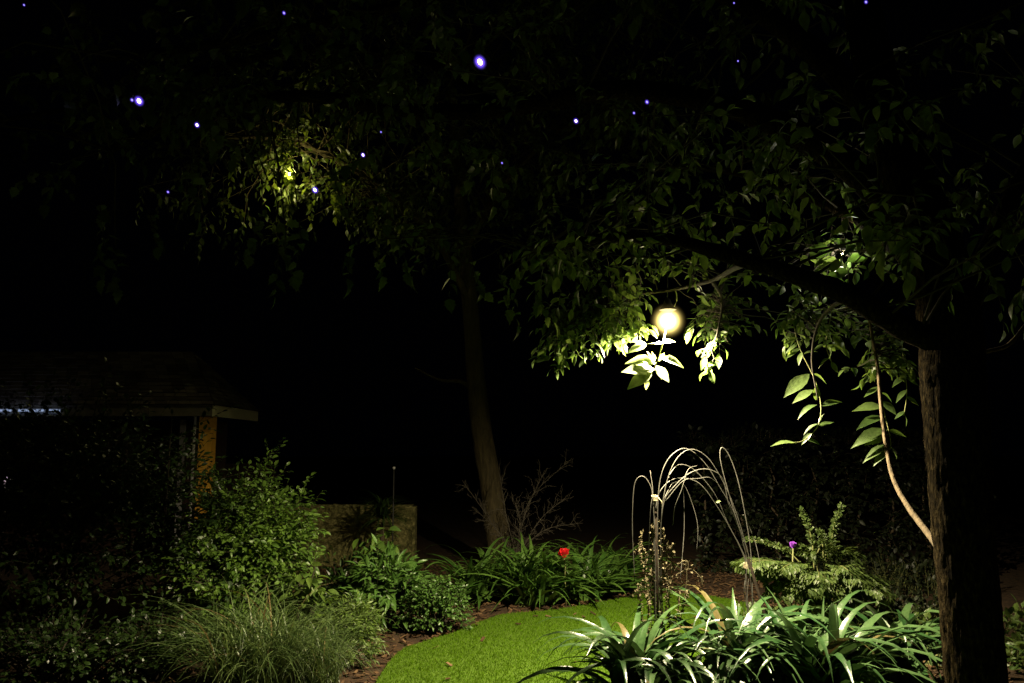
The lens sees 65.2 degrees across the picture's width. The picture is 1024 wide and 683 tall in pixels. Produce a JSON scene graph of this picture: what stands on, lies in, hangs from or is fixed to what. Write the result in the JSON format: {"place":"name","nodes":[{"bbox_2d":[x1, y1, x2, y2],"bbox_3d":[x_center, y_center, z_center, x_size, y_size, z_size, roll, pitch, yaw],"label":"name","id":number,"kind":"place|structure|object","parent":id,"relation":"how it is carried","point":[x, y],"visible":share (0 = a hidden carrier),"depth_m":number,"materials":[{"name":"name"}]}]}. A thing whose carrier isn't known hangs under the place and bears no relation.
{"place":"outdoors","nodes":[
{"label":"outdoors","id":0,"kind":"place"},
{"bbox_2d":[225,460,276,505],"bbox_3d":[-5.075,2.838,14.309,1.650,1.420,0.200,0,-8,0],"label":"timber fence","id":1,"kind":"object","parent":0,"point":[234,471],"visible":0.12,"depth_m":14.31,"materials":[{"name":"brown wood"}]},
{"bbox_2d":[0,457,1023,682],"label":"ground","id":2,"kind":"structure","parent":0,"point":[601,496],"depth_m":21.65,"materials":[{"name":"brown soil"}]},
{"bbox_2d":[0,597,202,682],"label":"shrub","id":3,"kind":"object","parent":2,"relation":"on","point":[58,657],"visible":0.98,"depth_m":5.33,"materials":[{"name":"green plant"}]},
{"bbox_2d":[0,352,259,553],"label":"garden pavilion","id":4,"kind":"structure","parent":2,"relation":"on","point":[161,375],"depth_m":11.64,"materials":[{"name":"brown wood"}]},
{"bbox_2d":[0,409,63,415],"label":"strip light","id":5,"kind":"object","parent":4,"relation":"attached to","point":[22,414],"visible":0.45,"depth_m":10.94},
{"bbox_2d":[0,357,282,647],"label":"leafy shrub","id":6,"kind":"object","parent":2,"relation":"on","point":[105,491],"visible":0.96,"depth_m":6.63,"materials":[{"name":"green plant"}]},
{"bbox_2d":[87,591,232,682],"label":"shrub","id":7,"kind":"object","parent":2,"relation":"on","point":[158,672],"visible":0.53,"depth_m":5.69,"materials":[{"name":"green plant"}]},
{"bbox_2d":[126,437,330,640],"bbox_3d":[-2.436,1.790,7.236,1.689,1.836,2.042,0,-8,0],"label":"leafy shrub","id":8,"kind":"object","parent":2,"relation":"on","point":[273,545],"visible":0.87,"depth_m":6.94,"materials":[{"name":"green plant"}]},
{"bbox_2d":[116,571,402,682],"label":"grass tuft","id":9,"kind":"object","parent":2,"relation":"on","point":[222,669],"visible":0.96,"depth_m":5.34,"materials":[{"name":"green plant"}]},
{"bbox_2d":[276,551,338,638],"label":"broadleaf plant","id":10,"kind":"object","parent":2,"relation":"on","point":[311,585],"visible":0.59,"depth_m":6.70,"materials":[{"name":"green plant"}]},
{"bbox_2d":[232,602,413,682],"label":"grass tuft","id":11,"kind":"object","parent":2,"relation":"on","point":[324,666],"visible":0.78,"depth_m":5.46,"materials":[{"name":"green plant"}]},
{"bbox_2d":[293,544,370,618],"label":"dark bush","id":12,"kind":"object","parent":2,"relation":"on","point":[333,574],"visible":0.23,"depth_m":7.61,"materials":[{"name":"green plant"}]},
{"bbox_2d":[306,588,389,668],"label":"feathery bush","id":13,"kind":"object","parent":2,"relation":"on","point":[364,608],"visible":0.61,"depth_m":5.99,"materials":[{"name":"green plant"}]},
{"bbox_2d":[285,504,416,566],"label":"garden wall","id":14,"kind":"structure","parent":2,"relation":"on","point":[341,530],"depth_m":11.15,"materials":[{"name":"stone"}]},
{"bbox_2d":[348,525,403,603],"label":"broadleaf plant","id":15,"kind":"object","parent":2,"relation":"on","point":[382,545],"visible":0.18,"depth_m":8.32,"materials":[{"name":"green plant"}]},
{"bbox_2d":[347,490,417,551],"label":"spiky plant","id":16,"kind":"object","parent":2,"relation":"on","point":[382,510],"visible":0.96,"depth_m":10.32,"materials":[{"name":"green plant"}]},
{"bbox_2d":[324,533,441,633],"bbox_3d":[-1.192,2.223,7.363,0.961,0.919,1.075,-7,-10,41],"label":"leafy bush","id":17,"kind":"object","parent":2,"relation":"on","point":[397,579],"visible":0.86,"depth_m":7.26,"materials":[{"name":"green plant"}]},
{"bbox_2d":[85,0,691,568],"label":"leaning tree","id":18,"kind":"object","parent":2,"relation":"on","point":[485,450],"visible":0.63,"depth_m":10.62,"materials":[{"name":"green plant"}]},
{"bbox_2d":[392,467,394,541],"bbox_3d":[-1.516,2.294,10.184,0.037,1.390,0.037,3,-8,-22],"label":"garden stake","id":19,"kind":"object","parent":2,"relation":"on","point":[393,501],"visible":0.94,"depth_m":10.21,"materials":[{"name":"grey metal"}]},
{"bbox_2d":[395,572,475,632],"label":"round bush","id":20,"kind":"object","parent":2,"relation":"on","point":[430,596],"visible":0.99,"depth_m":7.09,"materials":[{"name":"green plant"}]},
{"bbox_2d":[415,536,547,610],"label":"strap plant","id":21,"kind":"object","parent":2,"relation":"on","point":[475,590],"visible":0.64,"depth_m":8.64,"materials":[{"name":"green plant"}]},
{"bbox_2d":[0,0,1023,682],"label":"spreading tree","id":22,"kind":"object","parent":2,"relation":"on","point":[898,190],"visible":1,"depth_m":4.90,"materials":[{"name":"green plant"}]},
{"bbox_2d":[137,77,144,102],"bbox_3d":[-2.011,-1.351,4.321,0.065,0.183,0.062,0,-8,0],"label":"fairy light","id":23,"kind":"object","parent":22,"relation":"hanging from","point":[138,100],"visible":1,"depth_m":4.32,"materials":[{"name":"white"}]},
{"bbox_2d":[478,39,481,64],"bbox_3d":[-0.174,-1.570,4.350,0.086,0.203,0.081,0,-8,0],"label":"fairy light","id":24,"kind":"object","parent":22,"relation":"hanging from","point":[479,61],"visible":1,"depth_m":4.34,"materials":[{"name":"white"}]},
{"bbox_2d":[659,272,676,325],"bbox_3d":[1.096,-0.308,5.643,0.300,0.630,0.300,0,-8,0],"label":"hanging lamp","id":25,"kind":"object","parent":22,"relation":"hanging from","point":[667,306],"visible":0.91,"depth_m":5.61,"materials":[{"name":"metal"}]},
{"bbox_2d":[840,245,845,253],"bbox_3d":[2.255,-0.625,5.453,0.040,0.080,0.040,0,-8,0],"label":"tree light","id":26,"kind":"object","parent":22,"relation":"attached to","point":[842,248],"visible":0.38,"depth_m":5.44,"materials":[{"name":"metal"}]},
{"bbox_2d":[455,450,580,554],"bbox_3d":[0.090,2.112,9.704,1.592,1.622,0.672,0,-8,0],"label":"bare shrub","id":27,"kind":"object","parent":2,"relation":"on","point":[516,550],"visible":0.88,"depth_m":9.70,"materials":[{"name":"brown plant"}]},
{"bbox_2d":[451,532,616,609],"bbox_3d":[0.214,2.466,8.654,1.833,0.678,2.049,0,-8,0],"label":"strap plant","id":28,"kind":"object","parent":2,"relation":"on","point":[519,585],"visible":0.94,"depth_m":8.32,"materials":[{"name":"green plant"}]},
{"bbox_2d":[558,548,569,605],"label":"red flower","id":29,"kind":"object","parent":2,"relation":"on","point":[563,551],"visible":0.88,"depth_m":8.35,"materials":[{"name":"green plant"}]},
{"bbox_2d":[516,536,666,608],"bbox_3d":[0.778,2.502,8.847,1.979,0.657,1.802,6,-10,-37],"label":"strap plant","id":30,"kind":"object","parent":2,"relation":"on","point":[606,584],"visible":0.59,"depth_m":8.61,"materials":[{"name":"green plant"}]},
{"bbox_2d":[555,533,687,593],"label":"strap plant","id":31,"kind":"object","parent":2,"relation":"on","point":[627,565],"visible":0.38,"depth_m":9.33,"materials":[{"name":"green plant"}]},
{"bbox_2d":[738,599,884,629],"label":"ground cover plant","id":32,"kind":"object","parent":2,"relation":"on","point":[775,608],"visible":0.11,"depth_m":7.33,"materials":[{"name":"green plant"}]},
{"bbox_2d":[677,421,999,575],"bbox_3d":[4.354,2.135,10.941,4.094,2.089,1.168,0,-8,0],"label":"hedge","id":33,"kind":"object","parent":2,"relation":"on","point":[827,439],"visible":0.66,"depth_m":10.61,"materials":[{"name":"green plant"}]},
{"bbox_2d":[791,588,938,630],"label":"ground cover plant","id":34,"kind":"object","parent":2,"relation":"on","point":[921,601],"visible":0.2,"depth_m":7.52,"materials":[{"name":"green plant"}]},
{"bbox_2d":[816,548,937,597],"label":"ground cover plant","id":35,"kind":"object","parent":2,"relation":"on","point":[901,573],"visible":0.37,"depth_m":9.23,"materials":[{"name":"green plant"}]},
{"bbox_2d":[852,602,938,649],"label":"ground cover plant","id":36,"kind":"object","parent":2,"relation":"on","point":[888,618],"visible":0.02,"depth_m":6.78,"materials":[{"name":"green plant"}]},
{"bbox_2d":[918,620,941,668],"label":"strap plant","id":37,"kind":"object","parent":2,"relation":"on","point":[935,644],"visible":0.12,"depth_m":6.01,"materials":[{"name":"green plant"}]},
{"bbox_2d":[1003,593,1023,673],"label":"ground cover plant","id":38,"kind":"object","parent":2,"relation":"on","point":[1018,634],"visible":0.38,"depth_m":6.13,"materials":[{"name":"green plant"}]},
{"bbox_2d":[0,0,1023,456],"label":"sky","id":39,"kind":"structure","parent":0,"point":[329,374],"materials":[{"name":"black"}]},
{"bbox_2d":[376,593,875,682],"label":"lawn","id":40,"kind":"structure","parent":0,"point":[488,652],"depth_m":6.35,"materials":[{"name":"green plant"}]},
{"bbox_2d":[517,602,776,682],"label":"strap plant","id":41,"kind":"object","parent":40,"relation":"on","point":[613,648],"visible":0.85,"depth_m":5.01,"materials":[{"name":"green plant"}]},
{"bbox_2d":[654,512,658,628],"bbox_3d":[1.004,1.772,5.524,0.022,1.172,0.040,-3,-8,22],"label":"support stake","id":42,"kind":"object","parent":40,"relation":"on","point":[657,588],"visible":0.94,"depth_m":5.55,"materials":[{"name":"brown wood"}]},
{"bbox_2d":[632,519,705,646],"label":"seed plant","id":43,"kind":"object","parent":40,"relation":"on","point":[668,579],"visible":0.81,"depth_m":5.63,"materials":[{"name":"plant"}]},
{"bbox_2d":[613,646,763,682],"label":"strap plant","id":44,"kind":"object","parent":40,"relation":"on","point":[706,677],"visible":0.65,"depth_m":4.76,"materials":[{"name":"green plant"}]},
{"bbox_2d":[632,447,760,628],"bbox_3d":[1.333,1.571,5.712,0.995,1.620,0.198,3,-8,-19],"label":"cane plant","id":45,"kind":"object","parent":40,"relation":"on","point":[657,499],"visible":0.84,"depth_m":5.75,"materials":[{"name":"beige plant"}]},
{"bbox_2d":[626,584,862,682],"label":"strap plant","id":46,"kind":"object","parent":40,"relation":"on","point":[744,641],"visible":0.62,"depth_m":5.29,"materials":[{"name":"green plant"}]},
{"bbox_2d":[747,558,786,682],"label":"support stake","id":47,"kind":"object","parent":40,"relation":"on","point":[757,589],"visible":0.34,"depth_m":5.69,"materials":[{"name":"brown wood"}]},
{"bbox_2d":[789,541,797,623],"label":"purple flower","id":48,"kind":"object","parent":40,"relation":"on","point":[792,544],"visible":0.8,"depth_m":6.72,"materials":[{"name":"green plant"}]},
{"bbox_2d":[730,502,897,631],"bbox_3d":[2.541,1.943,6.723,1.572,1.164,1.107,0,-8,0],"label":"ferny shrub","id":49,"kind":"object","parent":40,"relation":"on","point":[785,576],"visible":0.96,"depth_m":6.49,"materials":[{"name":"green plant"}]},
{"bbox_2d":[684,589,943,682],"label":"strap plant","id":50,"kind":"object","parent":40,"relation":"on","point":[841,659],"visible":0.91,"depth_m":4.94,"materials":[{"name":"green plant"}]},
{"bbox_2d":[787,598,1023,682],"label":"strap plant","id":51,"kind":"object","parent":40,"relation":"on","point":[899,676],"visible":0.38,"depth_m":5.37,"materials":[{"name":"green plant"}]}
]}

